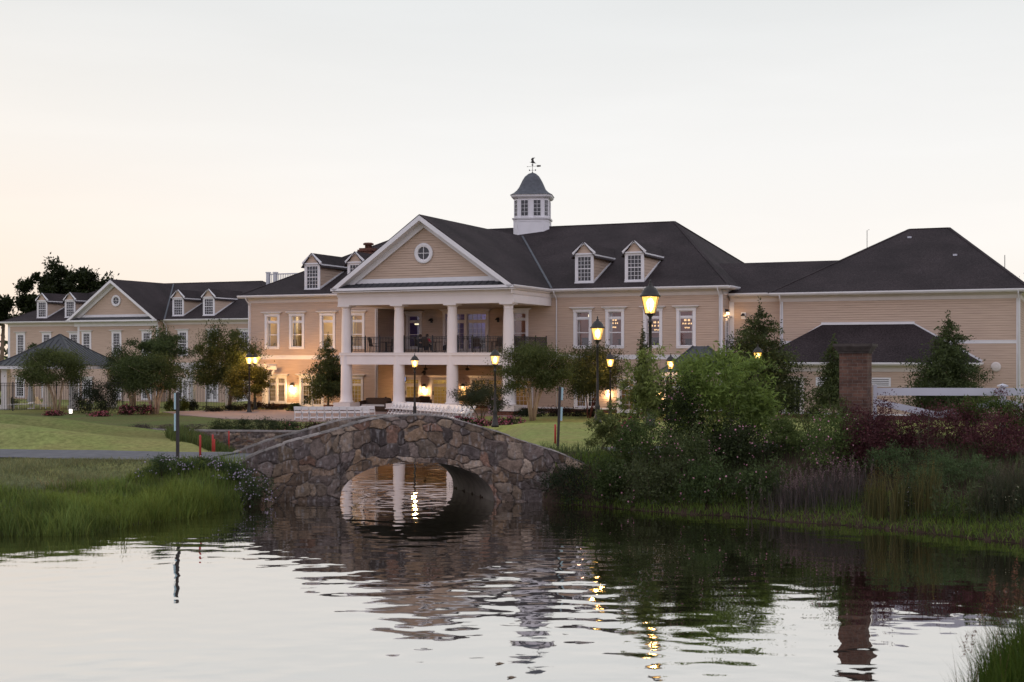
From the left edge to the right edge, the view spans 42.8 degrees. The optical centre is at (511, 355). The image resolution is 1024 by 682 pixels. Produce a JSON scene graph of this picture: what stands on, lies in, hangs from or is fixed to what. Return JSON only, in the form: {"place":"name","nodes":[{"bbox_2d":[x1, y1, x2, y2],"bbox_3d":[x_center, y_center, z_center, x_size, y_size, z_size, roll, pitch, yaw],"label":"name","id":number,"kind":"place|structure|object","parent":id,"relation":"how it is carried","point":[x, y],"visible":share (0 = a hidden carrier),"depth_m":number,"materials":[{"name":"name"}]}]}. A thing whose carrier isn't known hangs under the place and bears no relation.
{"place":"outdoors","nodes":[
{"label":"outdoors","id":0,"kind":"place"},
{"bbox_2d":[0,449,237,460],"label":"path","id":1,"kind":"structure","parent":0,"point":[86,454],"depth_m":46.24,"materials":[{"name":"concrete"}]},
{"bbox_2d":[165,409,520,421],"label":"patio","id":2,"kind":"structure","parent":0,"point":[259,414],"depth_m":87.12,"materials":[{"name":"concrete"}]},
{"bbox_2d":[219,361,274,410],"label":"tree","id":3,"kind":"object","parent":2,"relation":"on","point":[259,376],"visible":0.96,"depth_m":92.34,"materials":[{"name":"green plant"}]},
{"bbox_2d":[297,332,356,405],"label":"conical tree","id":4,"kind":"object","parent":2,"relation":"on","point":[327,383],"visible":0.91,"depth_m":93.01,"materials":[{"name":"green plant"}]},
{"bbox_2d":[657,345,729,420],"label":"patio pavilion","id":5,"kind":"structure","parent":2,"relation":"on","point":[694,348],"depth_m":79.32,"materials":[{"name":"metal"}]},
{"bbox_2d":[0,447,1023,681],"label":"water","id":6,"kind":"structure","parent":0,"point":[413,572],"depth_m":25.96,"materials":[{"name":"grey liquid"}]},
{"bbox_2d":[0,356,1023,543],"bbox_3d":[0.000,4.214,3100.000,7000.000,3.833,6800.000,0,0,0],"label":"ground","id":7,"kind":"structure","parent":0,"point":[28,429],"depth_m":49.39,"materials":[{"name":"green plant"}]},
{"bbox_2d":[0,293,21,390],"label":"oak tree","id":8,"kind":"object","parent":7,"relation":"on","point":[7,304],"visible":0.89,"depth_m":179.84,"materials":[{"name":"green plant"}]},
{"bbox_2d":[12,271,57,314],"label":"oak tree","id":9,"kind":"object","parent":7,"relation":"on","point":[24,302],"visible":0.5,"depth_m":184.22,"materials":[{"name":"green plant"}]},
{"bbox_2d":[1,341,96,410],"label":"crape myrtle","id":10,"kind":"object","parent":7,"relation":"on","point":[34,371],"visible":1,"depth_m":90.69,"materials":[{"name":"green plant"}]},
{"bbox_2d":[37,252,77,295],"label":"oak tree","id":11,"kind":"object","parent":7,"relation":"on","point":[57,274],"visible":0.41,"depth_m":188.91,"materials":[{"name":"green plant"}]},
{"bbox_2d":[0,334,116,409],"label":"poolside pavilion","id":12,"kind":"structure","parent":7,"relation":"on","point":[61,340],"depth_m":96.57,"materials":[{"name":"metal"}]},
{"bbox_2d":[0,455,173,499],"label":"grass","id":13,"kind":"structure","parent":7,"relation":"on","point":[7,465],"depth_m":41.29,"materials":[{"name":"green plant"}]},
{"bbox_2d":[62,376,111,412],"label":"hedge","id":14,"kind":"object","parent":7,"relation":"on","point":[84,401],"visible":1,"depth_m":89.73,"materials":[{"name":"green plant"}]},
{"bbox_2d":[63,265,118,292],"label":"oak tree","id":15,"kind":"object","parent":7,"relation":"on","point":[86,280],"visible":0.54,"depth_m":185.21,"materials":[{"name":"green plant"}]},
{"bbox_2d":[88,375,123,412],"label":"hedge","id":16,"kind":"object","parent":7,"relation":"on","point":[105,404],"visible":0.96,"depth_m":90.28,"materials":[{"name":"green plant"}]},
{"bbox_2d":[4,381,237,410],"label":"pool fence","id":17,"kind":"object","parent":7,"relation":"on","point":[13,385],"visible":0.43,"depth_m":93.81,"materials":[{"name":"black metal"}]},
{"bbox_2d":[96,340,145,408],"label":"crape myrtle","id":18,"kind":"object","parent":7,"relation":"on","point":[113,353],"visible":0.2,"depth_m":96.66,"materials":[{"name":"green plant"}]},
{"bbox_2d":[0,450,247,536],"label":"grass","id":19,"kind":"structure","parent":7,"relation":"on","point":[80,512],"depth_m":37.97,"materials":[{"name":"green plant"}]},
{"bbox_2d":[0,279,265,401],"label":"clubhouse wing","id":20,"kind":"structure","parent":7,"relation":"on","point":[104,317],"depth_m":142.70,"materials":[{"name":"beige paint"}]},
{"bbox_2d":[100,344,202,413],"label":"crape myrtle","id":21,"kind":"object","parent":7,"relation":"on","point":[145,373],"visible":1,"depth_m":87.67,"materials":[{"name":"green plant"}]},
{"bbox_2d":[123,321,196,404],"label":"garden tree","id":22,"kind":"object","parent":7,"relation":"on","point":[164,343],"visible":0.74,"depth_m":103.38,"materials":[{"name":"green plant"}]},
{"bbox_2d":[133,453,187,478],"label":"aster clump","id":23,"kind":"object","parent":7,"relation":"on","point":[163,460],"visible":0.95,"depth_m":41.77,"materials":[{"name":"green plant"}]},
{"bbox_2d":[174,392,178,460],"bbox_3d":[-11.307,2.530,44.004,0.169,2.575,0.090,0,0,6],"label":"marker post","id":24,"kind":"object","parent":7,"relation":"on","point":[176,414],"visible":0.91,"depth_m":43.96,"materials":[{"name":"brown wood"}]},
{"bbox_2d":[166,454,224,470],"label":"aster clump","id":25,"kind":"object","parent":7,"relation":"on","point":[209,459],"visible":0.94,"depth_m":42.21,"materials":[{"name":"green plant"}]},
{"bbox_2d":[161,423,235,451],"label":"grass","id":26,"kind":"structure","parent":7,"relation":"on","point":[188,436],"depth_m":53.30,"materials":[{"name":"green plant"}]},
{"bbox_2d":[202,417,241,429],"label":"bed shrub","id":27,"kind":"object","parent":7,"relation":"on","point":[219,426],"visible":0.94,"depth_m":69.42,"materials":[{"name":"green plant"}]},
{"bbox_2d":[147,428,297,446],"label":"retaining wall","id":28,"kind":"structure","parent":7,"relation":"on","point":[241,438],"depth_m":68.34,"materials":[{"name":"stone"}]},
{"bbox_2d":[182,316,274,409],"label":"garden tree","id":29,"kind":"object","parent":7,"relation":"on","point":[215,342],"visible":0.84,"depth_m":94.80,"materials":[{"name":"green plant"}]},
{"bbox_2d":[211,456,258,480],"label":"aster clump","id":30,"kind":"object","parent":7,"relation":"on","point":[238,467],"visible":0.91,"depth_m":42.18,"materials":[{"name":"green plant"}]},
{"bbox_2d":[233,466,278,506],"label":"aster clump","id":31,"kind":"object","parent":7,"relation":"on","point":[251,492],"visible":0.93,"depth_m":41.70,"materials":[{"name":"green plant"}]},
{"bbox_2d":[249,415,286,429],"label":"bed shrub","id":32,"kind":"object","parent":7,"relation":"on","point":[266,422],"visible":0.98,"depth_m":69.39,"materials":[{"name":"green plant"}]},
{"bbox_2d":[212,413,586,501],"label":"stone bridge","id":33,"kind":"structure","parent":7,"relation":"on","point":[326,461],"depth_m":42.75,"materials":[{"name":"stone"}]},
{"bbox_2d":[443,376,516,419],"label":"twiggy shrub","id":34,"kind":"object","parent":7,"relation":"on","point":[480,395],"visible":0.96,"depth_m":73.54,"materials":[{"name":"green plant"}]},
{"bbox_2d":[490,347,500,426],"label":"lamp post","id":35,"kind":"object","parent":7,"relation":"on","point":[495,411],"visible":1,"depth_m":65.92,"materials":[{"name":"brown metal"}]},
{"bbox_2d":[482,336,585,420],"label":"crape myrtle","id":36,"kind":"object","parent":7,"relation":"on","point":[531,361],"visible":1,"depth_m":77.61,"materials":[{"name":"green plant"}]},
{"bbox_2d":[557,386,562,446],"bbox_3d":[1.723,2.379,46.991,0.169,2.506,0.090,2,0,6],"label":"marker post","id":37,"kind":"object","parent":7,"relation":"on","point":[560,398],"visible":0.91,"depth_m":46.95,"materials":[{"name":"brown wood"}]},
{"bbox_2d":[527,449,597,507],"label":"shore bush","id":38,"kind":"object","parent":7,"relation":"on","point":[565,473],"visible":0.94,"depth_m":41.77,"materials":[{"name":"green plant"}]},
{"bbox_2d":[561,339,632,417],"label":"crape myrtle","id":39,"kind":"object","parent":7,"relation":"on","point":[589,372],"visible":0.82,"depth_m":81.25,"materials":[{"name":"green plant"}]},
{"bbox_2d":[590,316,604,423],"bbox_3d":[3.929,0.675,60.000,0.696,4.950,0.685,0,0,-17],"label":"lamp post","id":40,"kind":"object","parent":7,"relation":"on","point":[597,323],"visible":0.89,"depth_m":59.94,"materials":[{"name":"brown metal"}]},
{"bbox_2d":[580,399,628,461],"bbox_3d":[3.009,2.522,42.626,1.650,2.173,1.456,0,0,0],"label":"leafy sapling","id":41,"kind":"object","parent":7,"relation":"on","point":[602,430],"visible":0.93,"depth_m":42.54,"materials":[{"name":"green plant"}]},
{"bbox_2d":[586,449,635,504],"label":"rose bush","id":42,"kind":"object","parent":7,"relation":"on","point":[602,485],"visible":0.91,"depth_m":41.05,"materials":[{"name":"green plant"}]},
{"bbox_2d":[237,158,1023,420],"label":"clubhouse","id":43,"kind":"structure","parent":7,"relation":"on","point":[455,288],"depth_m":88.18,"materials":[{"name":"beige wood"}]},
{"bbox_2d":[261,312,281,348],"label":"window","id":44,"kind":"structure","parent":43,"relation":"in","point":[267,314],"depth_m":99.54,"materials":[{"name":"white wood"}]},
{"bbox_2d":[268,374,288,402],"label":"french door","id":45,"kind":"structure","parent":43,"relation":"in","point":[275,376],"depth_m":99.37,"materials":[{"name":"white wood"}]},
{"bbox_2d":[286,311,306,348],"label":"window","id":46,"kind":"structure","parent":43,"relation":"in","point":[302,313],"depth_m":98.72,"materials":[{"name":"white wood"}]},
{"bbox_2d":[296,374,323,406],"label":"french door","id":47,"kind":"structure","parent":43,"relation":"in","point":[301,385],"depth_m":98.43,"materials":[{"name":"white wood"}]},
{"bbox_2d":[315,311,337,348],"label":"window","id":48,"kind":"structure","parent":43,"relation":"in","point":[322,313],"depth_m":97.66,"materials":[{"name":"white wood"}]},
{"bbox_2d":[351,310,366,348],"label":"window","id":49,"kind":"structure","parent":43,"relation":"in","point":[353,313],"depth_m":96.41,"materials":[{"name":"white wood"}]},
{"bbox_2d":[359,397,391,410],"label":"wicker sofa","id":50,"kind":"object","parent":43,"relation":"on","point":[379,404],"visible":0.85,"depth_m":91.03,"materials":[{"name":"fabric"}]},
{"bbox_2d":[404,311,424,348],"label":"window","id":51,"kind":"structure","parent":43,"relation":"in","point":[408,314],"depth_m":98.16,"materials":[{"name":"white wood"}]},
{"bbox_2d":[414,243,432,262],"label":"round window","id":52,"kind":"structure","parent":43,"relation":"in","point":[423,253],"depth_m":87.12,"materials":[{"name":"white glass"}]},
{"bbox_2d":[426,375,445,403],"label":"glazed door","id":53,"kind":"structure","parent":43,"relation":"in","point":[431,377],"depth_m":97.42,"materials":[{"name":"white wood"}]},
{"bbox_2d":[439,309,490,351],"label":"french door","id":54,"kind":"structure","parent":43,"relation":"in","point":[466,322],"depth_m":96.33,"materials":[{"name":"white wood"}]},
{"bbox_2d":[466,375,501,402],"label":"window","id":55,"kind":"structure","parent":43,"relation":"in","point":[472,377],"depth_m":95.68,"materials":[{"name":"white wood"}]},
{"bbox_2d":[513,308,530,336],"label":"window","id":56,"kind":"structure","parent":43,"relation":"in","point":[525,311],"depth_m":91.25,"materials":[{"name":"white wood"}]},
{"bbox_2d":[569,307,594,348],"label":"window","id":57,"kind":"structure","parent":43,"relation":"in","point":[576,310],"depth_m":89.62,"materials":[{"name":"white wood"}]},
{"bbox_2d":[602,306,626,347],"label":"window","id":58,"kind":"structure","parent":43,"relation":"in","point":[608,310],"depth_m":88.66,"materials":[{"name":"white wood"}]},
{"bbox_2d":[639,306,665,347],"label":"window","id":59,"kind":"structure","parent":43,"relation":"in","point":[652,308],"depth_m":87.50,"materials":[{"name":"white wood"}]},
{"bbox_2d":[673,305,698,347],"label":"window","id":60,"kind":"structure","parent":43,"relation":"in","point":[686,308],"depth_m":86.67,"materials":[{"name":"white wood"}]},
{"bbox_2d":[601,408,678,473],"bbox_3d":[4.117,2.787,41.993,2.425,2.248,2.282,0,0,29],"label":"rose bush","id":61,"kind":"object","parent":7,"relation":"on","point":[646,445],"visible":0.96,"depth_m":41.89,"materials":[{"name":"green plant"}]},
{"bbox_2d":[628,320,653,412],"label":"conical tree","id":62,"kind":"object","parent":7,"relation":"on","point":[642,339],"visible":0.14,"depth_m":83.42,"materials":[{"name":"green plant"}]},
{"bbox_2d":[613,343,674,439],"bbox_3d":[4.442,1.471,43.532,1.835,3.939,1.986,0,0,-41],"label":"leafy sapling","id":63,"kind":"object","parent":7,"relation":"on","point":[651,400],"visible":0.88,"depth_m":43.38,"materials":[{"name":"green plant"}]},
{"bbox_2d":[597,448,692,506],"bbox_3d":[4.412,3.810,40.813,2.572,1.819,2.672,0,0,35],"label":"rose bush","id":64,"kind":"object","parent":7,"relation":"on","point":[657,474],"visible":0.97,"depth_m":40.51,"materials":[{"name":"green plant"}]},
{"bbox_2d":[640,279,660,427],"bbox_3d":[5.506,-0.070,52.000,0.858,5.900,0.845,0,0,-17],"label":"lamp post","id":65,"kind":"object","parent":7,"relation":"on","point":[650,290],"visible":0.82,"depth_m":51.88,"materials":[{"name":"brown metal"}]},
{"bbox_2d":[641,371,713,459],"bbox_3d":[5.461,2.024,42.978,2.211,3.058,2.102,0,0,27],"label":"rose bush","id":66,"kind":"object","parent":7,"relation":"on","point":[679,403],"visible":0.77,"depth_m":42.89,"materials":[{"name":"green plant"}]},
{"bbox_2d":[648,413,725,481],"bbox_3d":[5.645,2.959,41.655,2.616,2.515,2.591,0,0,0],"label":"rose bush","id":67,"kind":"object","parent":7,"relation":"on","point":[675,447],"visible":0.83,"depth_m":41.34,"materials":[{"name":"green plant"}]},
{"bbox_2d":[666,449,742,503],"bbox_3d":[6.004,3.597,39.824,2.506,1.988,2.523,0,0,0],"label":"rose bush","id":68,"kind":"object","parent":7,"relation":"on","point":[707,477],"visible":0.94,"depth_m":39.77,"materials":[{"name":"green plant"}]},
{"bbox_2d":[663,340,795,455],"bbox_3d":[7.123,1.520,44.652,4.687,4.090,4.410,0,0,0],"label":"laurel shrub","id":69,"kind":"object","parent":7,"relation":"on","point":[755,402],"visible":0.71,"depth_m":43.54,"materials":[{"name":"green plant"}]},
{"bbox_2d":[701,408,765,456],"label":"rose bush","id":70,"kind":"object","parent":7,"relation":"on","point":[718,432],"visible":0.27,"depth_m":42.77,"materials":[{"name":"green plant"}]},
{"bbox_2d":[708,408,786,470],"bbox_3d":[7.278,2.647,41.542,2.580,2.138,2.405,0,0,-40],"label":"rose bush","id":71,"kind":"object","parent":7,"relation":"on","point":[737,444],"visible":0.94,"depth_m":41.27,"materials":[{"name":"green plant"}]},
{"bbox_2d":[723,453,800,500],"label":"rose bush","id":72,"kind":"object","parent":7,"relation":"on","point":[765,478],"visible":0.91,"depth_m":39.31,"materials":[{"name":"green plant"}]},
{"bbox_2d":[714,296,830,421],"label":"conical tree","id":73,"kind":"object","parent":7,"relation":"on","point":[754,333],"visible":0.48,"depth_m":73.28,"materials":[{"name":"green plant"}]},
{"bbox_2d":[755,405,815,453],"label":"rose bush","id":74,"kind":"object","parent":7,"relation":"on","point":[787,430],"visible":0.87,"depth_m":41.80,"materials":[{"name":"green plant"}]},
{"bbox_2d":[743,459,852,519],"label":"ornamental grass","id":75,"kind":"object","parent":7,"relation":"on","point":[781,495],"depth_m":38.47,"materials":[{"name":"green plant"}]},
{"bbox_2d":[785,392,835,436],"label":"weed clump","id":76,"kind":"object","parent":7,"relation":"on","point":[804,414],"visible":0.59,"depth_m":44.17,"materials":[{"name":"green plant"}]},
{"bbox_2d":[805,333,838,420],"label":"conical tree","id":77,"kind":"object","parent":7,"relation":"on","point":[830,378],"visible":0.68,"depth_m":70.69,"materials":[{"name":"green plant"}]},
{"bbox_2d":[791,403,883,473],"bbox_3d":[9.888,2.501,39.950,2.752,2.406,2.492,0,0,0],"label":"rose bush","id":78,"kind":"object","parent":7,"relation":"on","point":[823,442],"visible":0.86,"depth_m":39.87,"materials":[{"name":"green plant"}]},
{"bbox_2d":[822,391,857,460],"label":"weed clump","id":79,"kind":"object","parent":7,"relation":"on","point":[839,406],"visible":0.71,"depth_m":40.60,"materials":[{"name":"green plant"}]},
{"bbox_2d":[833,344,877,456],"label":"brick pier","id":80,"kind":"structure","parent":7,"relation":"on","point":[855,373],"depth_m":40.61,"materials":[{"name":"brick"}]},
{"bbox_2d":[837,402,891,471],"bbox_3d":[10.725,2.515,39.753,1.587,2.169,1.914,0,0,15],"label":"barberry","id":81,"kind":"object","parent":7,"relation":"on","point":[863,448],"visible":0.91,"depth_m":39.60,"materials":[{"name":"red plant"}]},
{"bbox_2d":[862,469,879,518],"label":"dock weed","id":82,"kind":"object","parent":7,"relation":"on","point":[869,500],"visible":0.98,"depth_m":36.84,"materials":[{"name":"green plant"}]},
{"bbox_2d":[840,389,917,458],"bbox_3d":[11.356,2.145,40.320,2.248,2.218,2.836,0,0,41],"label":"barberry","id":83,"kind":"object","parent":7,"relation":"on","point":[886,429],"visible":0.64,"depth_m":39.94,"materials":[{"name":"red plant"}]},
{"bbox_2d":[864,459,894,519],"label":"dock weed","id":84,"kind":"object","parent":7,"relation":"on","point":[881,511],"visible":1,"depth_m":36.66,"materials":[{"name":"green plant"}]},
{"bbox_2d":[854,439,917,481],"bbox_3d":[11.208,3.164,38.899,1.965,1.381,1.918,0,0,0],"label":"juniper","id":85,"kind":"object","parent":7,"relation":"on","point":[887,456],"visible":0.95,"depth_m":38.83,"materials":[{"name":"green plant"}]},
{"bbox_2d":[886,461,910,522],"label":"dock weed","id":86,"kind":"object","parent":7,"relation":"on","point":[896,505],"visible":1,"depth_m":36.36,"materials":[{"name":"green plant"}]},
{"bbox_2d":[899,459,929,516],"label":"dock weed","id":87,"kind":"object","parent":7,"relation":"on","point":[915,499],"visible":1,"depth_m":36.25,"materials":[{"name":"green plant"}]},
{"bbox_2d":[877,401,956,455],"bbox_3d":[12.381,2.275,39.912,2.347,1.748,2.119,0,0,-15],"label":"barberry","id":88,"kind":"object","parent":7,"relation":"on","point":[911,438],"visible":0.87,"depth_m":39.79,"materials":[{"name":"red plant"}]},
{"bbox_2d":[887,459,961,491],"bbox_3d":[11.815,3.510,37.704,1.943,1.066,2.349,0,0,-21],"label":"juniper","id":89,"kind":"object","parent":7,"relation":"on","point":[928,471],"visible":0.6,"depth_m":37.47,"materials":[{"name":"green plant"}]},
{"bbox_2d":[896,446,964,476],"bbox_3d":[12.390,3.123,38.453,2.092,1.142,1.937,0,0,23],"label":"juniper","id":90,"kind":"object","parent":7,"relation":"on","point":[939,459],"visible":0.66,"depth_m":38.35,"materials":[{"name":"green plant"}]},
{"bbox_2d":[920,451,942,515],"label":"dock weed","id":91,"kind":"object","parent":7,"relation":"on","point":[930,493],"visible":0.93,"depth_m":36.17,"materials":[{"name":"green plant"}]},
{"bbox_2d":[930,479,961,523],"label":"milkweed","id":92,"kind":"object","parent":7,"relation":"on","point":[947,497],"visible":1,"depth_m":35.53,"materials":[{"name":"green plant"}]},
{"bbox_2d":[872,383,1023,437],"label":"rail fence","id":93,"kind":"object","parent":7,"relation":"on","point":[936,392],"visible":0.53,"depth_m":41.16,"materials":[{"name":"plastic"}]},
{"bbox_2d":[886,310,1013,422],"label":"conical tree","id":94,"kind":"object","parent":7,"relation":"on","point":[951,368],"visible":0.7,"depth_m":68.46,"materials":[{"name":"green plant"}]},
{"bbox_2d":[919,395,1003,446],"bbox_3d":[13.802,2.011,40.364,2.982,1.685,2.254,0,0,0],"label":"barberry","id":95,"kind":"object","parent":7,"relation":"on","point":[952,418],"visible":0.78,"depth_m":40.17,"materials":[{"name":"red plant"}]},
{"bbox_2d":[950,394,990,431],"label":"green bush","id":96,"kind":"object","parent":7,"relation":"on","point":[979,408],"visible":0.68,"depth_m":40.59,"materials":[{"name":"green plant"}]},
{"bbox_2d":[962,477,981,521],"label":"milkweed","id":97,"kind":"object","parent":7,"relation":"on","point":[971,502],"visible":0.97,"depth_m":35.18,"materials":[{"name":"green plant"}]},
{"bbox_2d":[940,454,1005,482],"bbox_3d":[13.205,3.249,37.736,1.887,0.871,1.954,0,0,0],"label":"juniper","id":98,"kind":"object","parent":7,"relation":"on","point":[958,471],"visible":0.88,"depth_m":37.51,"materials":[{"name":"green plant"}]},
{"bbox_2d":[940,556,1023,681],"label":"reed clump","id":99,"kind":"object","parent":7,"relation":"on","point":[1007,665],"visible":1,"depth_m":16.82,"materials":[{"name":"green plant"}]},
{"bbox_2d":[953,407,1023,457],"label":"barberry","id":100,"kind":"object","parent":7,"relation":"on","point":[996,438],"visible":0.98,"depth_m":38.89,"materials":[{"name":"red plant"}]},
{"bbox_2d":[973,391,1022,433],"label":"green bush","id":101,"kind":"object","parent":7,"relation":"on","point":[995,405],"visible":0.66,"depth_m":40.61,"materials":[{"name":"green plant"}]},
{"bbox_2d":[985,385,1023,443],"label":"barberry","id":102,"kind":"object","parent":7,"relation":"on","point":[1001,392],"visible":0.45,"depth_m":40.52,"materials":[{"name":"red plant"}]},
{"bbox_2d":[987,482,1021,519],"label":"daisy clump","id":103,"kind":"object","parent":7,"relation":"on","point":[1016,496],"visible":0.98,"depth_m":34.91,"materials":[{"name":"green plant"}]},
{"bbox_2d":[1002,384,1023,428],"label":"green bush","id":104,"kind":"object","parent":7,"relation":"on","point":[1019,402],"visible":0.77,"depth_m":40.27,"materials":[{"name":"green plant"}]},
{"bbox_2d":[0,0,1023,355],"label":"sky","id":105,"kind":"structure","parent":0,"point":[157,141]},
{"bbox_2d":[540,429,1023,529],"bbox_3d":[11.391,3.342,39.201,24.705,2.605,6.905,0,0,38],"label":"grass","id":106,"kind":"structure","parent":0,"point":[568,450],"depth_m":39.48,"materials":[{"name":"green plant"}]},
{"bbox_2d":[785,445,888,520],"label":"ornamental grass","id":107,"kind":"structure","parent":0,"point":[845,488],"depth_m":38.25,"materials":[{"name":"green plant"}]},
{"bbox_2d":[954,450,1023,523],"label":"ornamental grass","id":108,"kind":"object","parent":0,"point":[1000,485],"depth_m":35.28,"materials":[{"name":"green plant"}]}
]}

